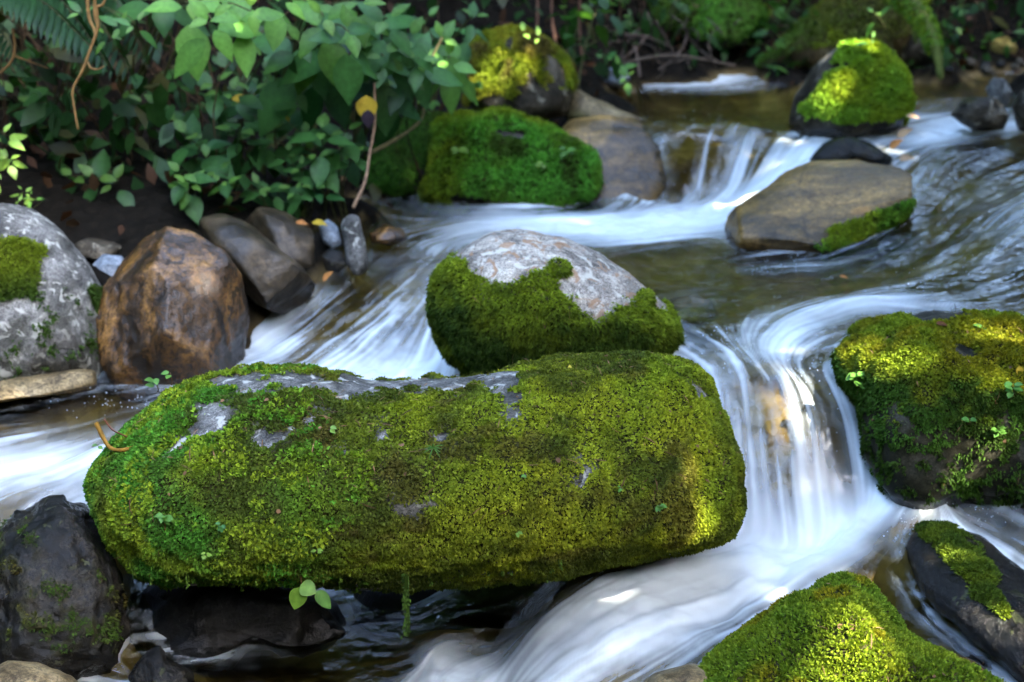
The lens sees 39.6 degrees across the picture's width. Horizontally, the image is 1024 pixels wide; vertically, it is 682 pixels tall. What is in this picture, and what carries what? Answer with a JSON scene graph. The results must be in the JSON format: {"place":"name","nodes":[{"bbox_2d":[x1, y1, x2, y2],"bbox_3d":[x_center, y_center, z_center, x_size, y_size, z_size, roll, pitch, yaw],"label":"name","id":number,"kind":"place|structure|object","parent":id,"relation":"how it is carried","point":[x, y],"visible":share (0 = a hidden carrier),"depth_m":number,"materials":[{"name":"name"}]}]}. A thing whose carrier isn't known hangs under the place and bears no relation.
{"place":"outdoors","nodes":[
{"label":"outdoors","id":0,"kind":"place"},
{"bbox_2d":[0,0,1023,681],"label":"ground","id":1,"kind":"structure","parent":0,"point":[780,438],"depth_m":5.45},
{"bbox_2d":[0,123,27,191],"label":"leafy plant","id":2,"kind":"object","parent":1,"relation":"on","point":[13,142],"visible":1,"depth_m":5.16,"materials":[{"name":"green plant"}]},
{"bbox_2d":[0,79,42,134],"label":"leafy plant","id":3,"kind":"object","parent":1,"relation":"on","point":[21,96],"visible":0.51,"depth_m":5.91,"materials":[{"name":"green plant"}]},
{"bbox_2d":[9,186,43,208],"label":"leafy plant","id":4,"kind":"object","parent":1,"relation":"on","point":[28,203],"visible":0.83,"depth_m":5.19,"materials":[{"name":"green plant"}]},
{"bbox_2d":[0,369,96,402],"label":"stone slab","id":5,"kind":"structure","parent":1,"relation":"on","point":[67,382],"depth_m":4.61,"materials":[{"name":"stone"}]},
{"bbox_2d":[0,203,103,380],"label":"grey boulder","id":6,"kind":"object","parent":1,"relation":"on","point":[51,287],"visible":0.74,"depth_m":4.68,"materials":[{"name":"stone"}]},
{"bbox_2d":[0,494,130,681],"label":"dark boulder","id":7,"kind":"object","parent":1,"relation":"on","point":[63,603],"visible":0.94,"depth_m":3.54,"materials":[{"name":"stone"}]},
{"bbox_2d":[0,0,150,87],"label":"fern","id":8,"kind":"object","parent":1,"relation":"on","point":[50,16],"visible":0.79,"depth_m":5.33,"materials":[{"name":"green plant"}]},
{"bbox_2d":[0,28,47,73],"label":"vine","id":9,"kind":"object","parent":8,"relation":"attached to","point":[13,54],"visible":1,"depth_m":5.22,"materials":[{"name":"brown plant"}]},
{"bbox_2d":[47,134,111,165],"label":"leafy plant","id":10,"kind":"object","parent":1,"relation":"on","point":[92,143],"visible":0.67,"depth_m":5.87,"materials":[{"name":"green plant"}]},
{"bbox_2d":[71,0,105,129],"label":"hanging root","id":11,"kind":"object","parent":1,"relation":"hanging from","point":[96,6],"visible":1,"depth_m":4.91,"materials":[{"name":"brown plant"}]},
{"bbox_2d":[74,238,120,260],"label":"flat stone","id":12,"kind":"object","parent":1,"relation":"on","point":[94,249],"visible":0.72,"depth_m":5.22,"materials":[{"name":"stone"}]},
{"bbox_2d":[61,148,134,205],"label":"leafy plant","id":13,"kind":"object","parent":1,"relation":"on","point":[100,168],"visible":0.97,"depth_m":5.54,"materials":[{"name":"green plant"}]},
{"bbox_2d":[53,0,157,112],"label":"leafy plant","id":14,"kind":"object","parent":1,"relation":"on","point":[122,20],"visible":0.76,"depth_m":5.13,"materials":[{"name":"green plant"}]},
{"bbox_2d":[93,254,123,275],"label":"stone","id":15,"kind":"object","parent":1,"relation":"on","point":[108,264],"visible":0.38,"depth_m":5.08,"materials":[{"name":"stone"}]},
{"bbox_2d":[112,89,184,150],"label":"leafy plant","id":16,"kind":"object","parent":1,"relation":"on","point":[118,123],"visible":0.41,"depth_m":5.93,"materials":[{"name":"green plant"}]},
{"bbox_2d":[96,226,249,403],"bbox_3d":[-1.167,-0.082,4.887,0.503,0.601,0.554,0,17,0],"label":"brown boulder","id":17,"kind":"object","parent":1,"relation":"on","point":[173,301],"visible":0.86,"depth_m":4.72,"materials":[{"name":"stone"}]},
{"bbox_2d":[168,161,217,224],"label":"leafy plant","id":18,"kind":"object","parent":1,"relation":"on","point":[191,206],"visible":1,"depth_m":5.45,"materials":[{"name":"green plant"}]},
{"bbox_2d":[170,113,235,196],"bbox_3d":[-1.206,-0.720,5.633,0.262,0.358,0.353,0,17,0],"label":"leafy plant","id":19,"kind":"object","parent":1,"relation":"on","point":[190,127],"visible":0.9,"depth_m":5.57,"materials":[{"name":"green plant"}]},
{"bbox_2d":[110,0,304,138],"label":"broadleaf shrub","id":20,"kind":"object","parent":1,"relation":"on","point":[240,20],"visible":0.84,"depth_m":5.20,"materials":[{"name":"green plant"}]},
{"bbox_2d":[181,71,254,149],"bbox_3d":[-1.294,-0.936,6.000,0.250,0.444,0.452,-12,21,-34],"label":"leafy plant","id":21,"kind":"object","parent":1,"relation":"on","point":[205,81],"visible":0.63,"depth_m":5.88,"materials":[{"name":"green plant"}]},
{"bbox_2d":[126,584,350,671],"bbox_3d":[-0.810,0.771,4.036,0.686,0.324,0.490,0,17,0],"label":"dark rock","id":22,"kind":"object","parent":1,"relation":"on","point":[212,628],"visible":0.7,"depth_m":3.88,"materials":[{"name":"black stone"}]},
{"bbox_2d":[207,161,269,207],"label":"leafy plant","id":23,"kind":"object","parent":1,"relation":"on","point":[224,188],"visible":0.85,"depth_m":5.50,"materials":[{"name":"green plant"}]},
{"bbox_2d":[223,172,289,210],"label":"leafy plant","id":24,"kind":"object","parent":1,"relation":"on","point":[278,202],"visible":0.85,"depth_m":5.60,"materials":[{"name":"green plant"}]},
{"bbox_2d":[211,121,312,190],"bbox_3d":[-1.030,-0.705,5.764,0.267,0.378,0.378,15,23,41],"label":"leafy plant","id":25,"kind":"object","parent":1,"relation":"on","point":[266,157],"visible":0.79,"depth_m":5.71,"materials":[{"name":"green plant"}]},
{"bbox_2d":[225,45,302,166],"bbox_3d":[-1.089,-0.961,5.939,0.265,0.584,0.558,-16,23,-42],"label":"leafy plant","id":26,"kind":"object","parent":1,"relation":"on","point":[250,86],"visible":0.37,"depth_m":5.88,"materials":[{"name":"green plant"}]},
{"bbox_2d":[245,207,314,268],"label":"brown grey rock","id":27,"kind":"object","parent":1,"relation":"on","point":[284,232],"visible":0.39,"depth_m":5.43,"materials":[{"name":"stone"}]},
{"bbox_2d":[256,103,331,219],"bbox_3d":[-0.848,-0.721,5.848,0.298,0.546,0.391,10,20,30],"label":"leafy plant","id":28,"kind":"object","parent":1,"relation":"on","point":[283,129],"visible":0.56,"depth_m":5.75,"materials":[{"name":"green plant"}]},
{"bbox_2d":[268,143,345,231],"bbox_3d":[-0.861,-0.597,5.736,0.251,0.428,0.464,-9,19,-26],"label":"leafy plant","id":29,"kind":"object","parent":1,"relation":"on","point":[297,193],"visible":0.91,"depth_m":5.63,"materials":[{"name":"green plant"}]},
{"bbox_2d":[251,0,389,145],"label":"broadleaf shrub","id":30,"kind":"object","parent":1,"relation":"on","point":[330,70],"visible":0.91,"depth_m":5.48,"materials":[{"name":"green plant"}]},
{"bbox_2d":[287,113,368,248],"bbox_3d":[-0.677,-0.616,5.762,0.282,0.651,0.526,6,18,20],"label":"leafy plant","id":31,"kind":"object","parent":1,"relation":"on","point":[326,163],"visible":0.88,"depth_m":5.61,"materials":[{"name":"green plant"}]},
{"bbox_2d":[319,219,341,248],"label":"blue stone","id":32,"kind":"object","parent":1,"relation":"on","point":[330,235],"visible":0.98,"depth_m":5.38,"materials":[{"name":"stone"}]},
{"bbox_2d":[312,219,326,225],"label":"fallen leaf","id":33,"kind":"object","parent":32,"relation":"on","point":[318,222],"visible":1,"depth_m":5.34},
{"bbox_2d":[341,214,367,275],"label":"upright stone","id":34,"kind":"object","parent":1,"relation":"on","point":[354,241],"visible":1,"depth_m":5.30,"materials":[{"name":"stone"}]},
{"bbox_2d":[352,82,375,208],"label":"dry stalk","id":35,"kind":"object","parent":34,"relation":"on","point":[366,174],"visible":1,"depth_m":5.50,"materials":[{"name":"brown plant"}]},
{"bbox_2d":[356,96,376,115],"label":"yellow leaf","id":36,"kind":"object","parent":35,"relation":"hanging from","point":[364,104],"visible":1,"depth_m":5.51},
{"bbox_2d":[361,110,374,128],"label":"withered leaf","id":37,"kind":"object","parent":35,"relation":"hanging from","point":[367,117],"visible":1,"depth_m":5.51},
{"bbox_2d":[361,109,448,197],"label":"mossy rock","id":38,"kind":"object","parent":1,"relation":"on","point":[389,168],"visible":0.43,"depth_m":6.55,"materials":[{"name":"stone"}]},
{"bbox_2d":[349,1,463,162],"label":"broadleaf shrub","id":39,"kind":"object","parent":1,"relation":"on","point":[402,71],"visible":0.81,"depth_m":5.70,"materials":[{"name":"green plant"}]},
{"bbox_2d":[82,349,747,595],"bbox_3d":[-0.257,0.375,3.809,1.741,0.684,0.885,-2,17,-6],"label":"mossy boulder","id":40,"kind":"object","parent":1,"relation":"on","point":[599,523],"visible":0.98,"depth_m":3.47,"materials":[{"name":"plant"}]},
{"bbox_2d":[94,419,133,451],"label":"twig","id":41,"kind":"object","parent":40,"relation":"on","point":[103,437],"visible":1,"depth_m":3.63,"materials":[{"name":"wood"}]},
{"bbox_2d":[145,377,158,390],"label":"seedling","id":42,"kind":"object","parent":40,"relation":"on","point":[150,380],"visible":1,"depth_m":3.60,"materials":[{"name":"green plant"}]},
{"bbox_2d":[155,513,172,531],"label":"seedling","id":43,"kind":"object","parent":40,"relation":"on","point":[166,519],"visible":1,"depth_m":3.38,"materials":[{"name":"green plant"}]},
{"bbox_2d":[289,577,330,609],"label":"hanging plant","id":44,"kind":"object","parent":40,"relation":"hanging from","point":[298,596],"visible":0.92,"depth_m":3.50,"materials":[{"name":"green plant"}]},
{"bbox_2d":[400,573,410,639],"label":"hanging moss","id":45,"kind":"object","parent":40,"relation":"hanging from","point":[406,604],"visible":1,"depth_m":3.42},
{"bbox_2d":[424,444,440,458],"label":"grass tuft","id":46,"kind":"object","parent":40,"relation":"on","point":[434,447],"visible":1,"depth_m":3.39,"materials":[{"name":"green plant"}]},
{"bbox_2d":[655,503,666,511],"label":"seedling","id":47,"kind":"object","parent":40,"relation":"on","point":[660,507],"visible":1,"depth_m":3.46,"materials":[{"name":"green plant"}]},
{"bbox_2d":[417,100,439,111],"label":"leafy plant","id":48,"kind":"object","parent":1,"relation":"on","point":[432,104],"visible":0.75,"depth_m":6.15,"materials":[{"name":"green plant"}]},
{"bbox_2d":[387,1,488,115],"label":"broadleaf shrub","id":49,"kind":"object","parent":1,"relation":"on","point":[452,55],"visible":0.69,"depth_m":6.13,"materials":[{"name":"green plant"}]},
{"bbox_2d":[371,37,442,153],"bbox_3d":[-0.440,-1.022,5.890,0.061,0.437,0.448,11,20,32],"label":"bare twig","id":50,"kind":"object","parent":49,"relation":"attached to","point":[394,139],"visible":0.74,"depth_m":5.90,"materials":[{"name":"wood"}]},
{"bbox_2d":[344,580,567,637],"bbox_3d":[-0.040,0.775,4.371,0.950,0.323,0.435,0,17,0],"label":"dark rock","id":51,"kind":"object","parent":1,"relation":"on","point":[510,605],"visible":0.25,"depth_m":4.18,"materials":[{"name":"black stone"}]},
{"bbox_2d":[415,104,605,216],"bbox_3d":[-0.009,-0.828,6.671,0.886,0.561,0.768,0,17,0],"label":"mossy boulder","id":52,"kind":"object","parent":1,"relation":"on","point":[508,148],"visible":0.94,"depth_m":6.41,"materials":[{"name":"plant"}]},
{"bbox_2d":[450,146,467,154],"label":"leafy plant","id":53,"kind":"object","parent":52,"relation":"on","point":[454,149],"visible":1,"depth_m":6.36,"materials":[{"name":"green plant"}]},
{"bbox_2d":[559,146,575,158],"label":"leafy plant","id":54,"kind":"object","parent":52,"relation":"on","point":[568,151],"visible":1,"depth_m":6.37,"materials":[{"name":"green plant"}]},
{"bbox_2d":[0,0,1023,411],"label":"leaf litter","id":55,"kind":"object","parent":1,"relation":"on","point":[150,176],"visible":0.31,"depth_m":6.08,"materials":[{"name":"plant"}]},
{"bbox_2d":[0,0,1023,219],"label":"undergrowth","id":56,"kind":"object","parent":1,"relation":"on","point":[63,127],"depth_m":6.01,"materials":[{"name":"plant"}]},
{"bbox_2d":[460,22,579,120],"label":"mossy ledge rock","id":57,"kind":"object","parent":1,"relation":"on","point":[543,84],"visible":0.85,"depth_m":6.76,"materials":[{"name":"green stone"}]},
{"bbox_2d":[520,22,540,56],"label":"leafy plant","id":58,"kind":"object","parent":1,"relation":"on","point":[523,27],"visible":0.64,"depth_m":6.64,"materials":[{"name":"green plant"}]},
{"bbox_2d":[535,0,538,28],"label":"dry stalk","id":59,"kind":"object","parent":1,"relation":"on","point":[537,14],"visible":0.66,"depth_m":7.73,"materials":[{"name":"brown plant"}]},
{"bbox_2d":[550,0,556,42],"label":"dry stalk","id":60,"kind":"object","parent":1,"relation":"on","point":[552,22],"visible":0.87,"depth_m":7.65,"materials":[{"name":"brown plant"}]},
{"bbox_2d":[424,229,686,375],"bbox_3d":[0.143,-0.074,4.641,0.857,0.577,0.760,0,17,0],"label":"round boulder","id":61,"kind":"object","parent":1,"relation":"on","point":[617,309],"visible":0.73,"depth_m":4.35,"materials":[{"name":"plant"}]},
{"bbox_2d":[101,227,1022,681],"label":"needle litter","id":62,"kind":"object","parent":1,"relation":"on","point":[499,421],"visible":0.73,"depth_m":3.49,"materials":[{"name":"brown plant"}]},
{"bbox_2d":[547,0,615,120],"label":"leafy plant","id":63,"kind":"object","parent":1,"relation":"on","point":[566,32],"visible":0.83,"depth_m":7.43,"materials":[{"name":"green plant"}]},
{"bbox_2d":[578,0,584,63],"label":"dry stalk","id":64,"kind":"object","parent":1,"relation":"on","point":[579,29],"visible":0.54,"depth_m":7.78,"materials":[{"name":"brown plant"}]},
{"bbox_2d":[562,115,666,211],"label":"brown rock","id":65,"kind":"object","parent":1,"relation":"on","point":[630,152],"visible":0.69,"depth_m":6.63,"materials":[{"name":"stone"}]},
{"bbox_2d":[566,90,643,123],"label":"pink rock","id":66,"kind":"object","parent":65,"relation":"on","point":[583,104],"visible":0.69,"depth_m":6.89,"materials":[{"name":"beige stone"}]},
{"bbox_2d":[600,68,629,86],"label":"grey stone","id":67,"kind":"object","parent":1,"relation":"on","point":[612,80],"visible":0.48,"depth_m":7.91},
{"bbox_2d":[596,51,647,118],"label":"leafy plant","id":68,"kind":"object","parent":1,"relation":"on","point":[623,70],"visible":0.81,"depth_m":7.25,"materials":[{"name":"green plant"}]},
{"bbox_2d":[597,0,740,77],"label":"dead branch","id":69,"kind":"object","parent":1,"relation":"on","point":[674,55],"visible":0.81,"depth_m":8.01,"materials":[{"name":"wood"}]},
{"bbox_2d":[647,0,771,51],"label":"bank rock","id":70,"kind":"object","parent":1,"relation":"on","point":[725,15],"visible":0.71,"depth_m":8.51,"materials":[{"name":"stone"}]},
{"bbox_2d":[581,0,1023,78],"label":"ground cover","id":71,"kind":"object","parent":1,"relation":"on","point":[958,14],"visible":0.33,"depth_m":8.43,"materials":[{"name":"green plant"}]},
{"bbox_2d":[724,160,916,263],"bbox_3d":[1.255,-0.537,5.827,0.863,0.346,0.656,-8,19,-24],"label":"slab rock","id":72,"kind":"object","parent":1,"relation":"on","point":[812,209],"visible":0.98,"depth_m":5.66,"materials":[{"name":"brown stone"}]},
{"bbox_2d":[756,0,931,68],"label":"bank rock","id":73,"kind":"object","parent":1,"relation":"on","point":[838,21],"visible":0.62,"depth_m":8.27,"materials":[{"name":"green stone"}]},
{"bbox_2d":[697,570,1005,681],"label":"mossy rock","id":74,"kind":"object","parent":1,"relation":"on","point":[796,619],"visible":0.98,"depth_m":3.18,"materials":[{"name":"green stone"}]},
{"bbox_2d":[789,37,917,143],"bbox_3d":[1.633,-1.187,6.803,0.593,0.533,0.695,0,17,0],"label":"mossy boulder","id":75,"kind":"object","parent":1,"relation":"on","point":[849,88],"visible":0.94,"depth_m":6.56,"materials":[{"name":"plant"}]},
{"bbox_2d":[856,6,893,147],"bbox_3d":[1.697,-1.220,6.665,0.204,0.686,0.124,3,17,11],"label":"sapling","id":76,"kind":"object","parent":1,"relation":"on","point":[871,25],"visible":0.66,"depth_m":6.62,"materials":[{"name":"green plant"}]},
{"bbox_2d":[884,0,944,79],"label":"fern frond","id":77,"kind":"object","parent":1,"relation":"on","point":[919,17],"visible":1,"depth_m":7.41,"materials":[{"name":"green plant"}]},
{"bbox_2d":[900,35,932,66],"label":"bank rock","id":78,"kind":"object","parent":1,"relation":"on","point":[912,50],"visible":0.25,"depth_m":8.33,"materials":[{"name":"grey stone"}]},
{"bbox_2d":[828,308,1023,515],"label":"mossy boulder","id":79,"kind":"object","parent":1,"relation":"on","point":[983,468],"visible":0.91,"depth_m":3.99,"materials":[{"name":"plant"}]},
{"bbox_2d":[846,371,864,394],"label":"leafy plant","id":80,"kind":"object","parent":79,"relation":"on","point":[854,376],"visible":1,"depth_m":4.07,"materials":[{"name":"green plant"}]},
{"bbox_2d":[991,426,1005,437],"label":"leafy plant","id":81,"kind":"object","parent":79,"relation":"on","point":[998,431],"visible":1,"depth_m":3.91,"materials":[{"name":"green plant"}]},
{"bbox_2d":[1004,381,1022,397],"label":"leafy plant","id":82,"kind":"object","parent":79,"relation":"on","point":[1009,388],"visible":1,"depth_m":3.89,"materials":[{"name":"green plant"}]},
{"bbox_2d":[944,66,955,73],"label":"pebble","id":83,"kind":"object","parent":1,"relation":"on","point":[949,70],"visible":0.96,"depth_m":8.11,"materials":[{"name":"stone"}]},
{"bbox_2d":[905,519,1023,681],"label":"wet rock","id":84,"kind":"object","parent":1,"relation":"on","point":[970,585],"visible":1,"depth_m":3.69,"materials":[{"name":"stone"}]},
{"bbox_2d":[965,58,976,67],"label":"pebble","id":85,"kind":"object","parent":1,"relation":"on","point":[971,62],"visible":0.85,"depth_m":8.48,"materials":[{"name":"grey stone"}]},
{"bbox_2d":[980,65,993,75],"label":"pebble","id":86,"kind":"object","parent":1,"relation":"on","point":[987,70],"visible":1,"depth_m":8.08,"materials":[{"name":"grey stone"}]},
{"bbox_2d":[972,510,1006,527],"bbox_3d":[1.454,0.535,4.200,0.241,0.124,0.240,0,17,0],"label":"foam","id":87,"kind":"object","parent":1,"relation":"on","point":[996,520],"visible":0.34,"depth_m":4.12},
{"bbox_2d":[986,78,1012,104],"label":"rock","id":88,"kind":"object","parent":1,"relation":"on","point":[1000,90],"visible":0.86,"depth_m":6.89,"materials":[{"name":"grey stone"}]},
{"bbox_2d":[990,36,1016,53],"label":"bank rock","id":89,"kind":"object","parent":1,"relation":"on","point":[998,44],"visible":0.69,"depth_m":8.76,"materials":[{"name":"stone"}]},
{"bbox_2d":[0,72,1023,681],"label":"water","id":90,"kind":"structure","parent":0,"point":[640,612],"depth_m":4.10,"materials":[{"name":"white liquid"}]},
{"bbox_2d":[0,660,77,681],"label":"brown stone","id":91,"kind":"object","parent":90,"relation":"in","point":[18,671],"visible":0.98,"depth_m":3.41,"materials":[{"name":"stone"}]},
{"bbox_2d":[128,645,194,681],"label":"stone","id":92,"kind":"object","parent":90,"relation":"on","point":[155,664],"visible":1,"depth_m":3.54,"materials":[{"name":"stone"}]},
{"bbox_2d":[199,213,315,314],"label":"dark rock","id":93,"kind":"object","parent":90,"relation":"on","point":[275,278],"visible":0.81,"depth_m":5.09,"materials":[{"name":"stone"}]},
{"bbox_2d":[321,249,346,272],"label":"stone","id":94,"kind":"object","parent":90,"relation":"on","point":[333,260],"visible":0.98,"depth_m":5.24,"materials":[{"name":"stone"}]},
{"bbox_2d":[369,224,407,245],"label":"stone","id":95,"kind":"object","parent":90,"relation":"on","point":[387,235],"visible":1,"depth_m":5.60,"materials":[{"name":"stone"}]},
{"bbox_2d":[50,109,1005,535],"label":"water droplets","id":96,"kind":"object","parent":90,"relation":"on","point":[702,353],"visible":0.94,"depth_m":4.46,"materials":[{"name":"white"}]},
{"bbox_2d":[642,663,710,681],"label":"brown stone","id":97,"kind":"object","parent":90,"relation":"in","point":[690,672],"visible":0.77,"depth_m":3.30,"materials":[{"name":"stone"}]},
{"bbox_2d":[669,295,718,326],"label":"sunken stone","id":98,"kind":"object","parent":90,"relation":"in","point":[698,311],"visible":0.73,"depth_m":4.82,"materials":[{"name":"stone"}]},
{"bbox_2d":[810,137,892,164],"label":"curved rock","id":99,"kind":"object","parent":90,"relation":"on","point":[846,148],"visible":0.84,"depth_m":6.25,"materials":[{"name":"stone"}]},
{"bbox_2d":[890,139,903,148],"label":"fallen leaf","id":100,"kind":"object","parent":90,"relation":"on","point":[895,143],"visible":1,"depth_m":6.13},
{"bbox_2d":[897,128,912,137],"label":"fallen leaf","id":101,"kind":"object","parent":90,"relation":"on","point":[904,132],"visible":1,"depth_m":6.14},
{"bbox_2d":[899,155,912,160],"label":"fallen leaf","id":102,"kind":"object","parent":90,"relation":"on","point":[905,157],"visible":1,"depth_m":6.08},
{"bbox_2d":[951,97,1008,131],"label":"rock","id":103,"kind":"object","parent":90,"relation":"on","point":[982,114],"visible":1,"depth_m":6.54,"materials":[{"name":"grey stone"}]},
{"bbox_2d":[1012,89,1023,130],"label":"rock","id":104,"kind":"object","parent":90,"relation":"on","point":[1018,108],"visible":1,"depth_m":6.53,"materials":[{"name":"grey stone"}]},
{"bbox_2d":[1014,58,1023,67],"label":"pebble","id":105,"kind":"object","parent":90,"relation":"on","point":[1019,62],"visible":0.73,"depth_m":8.50,"materials":[{"name":"grey stone"}]},
{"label":"pebble","id":106,"kind":"object","parent":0,"visible":0},
{"bbox_2d":[994,60,1006,68],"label":"pebble","id":107,"kind":"object","parent":106,"relation":"on","point":[1000,64],"visible":1,"depth_m":8.39,"materials":[{"name":"stone"}]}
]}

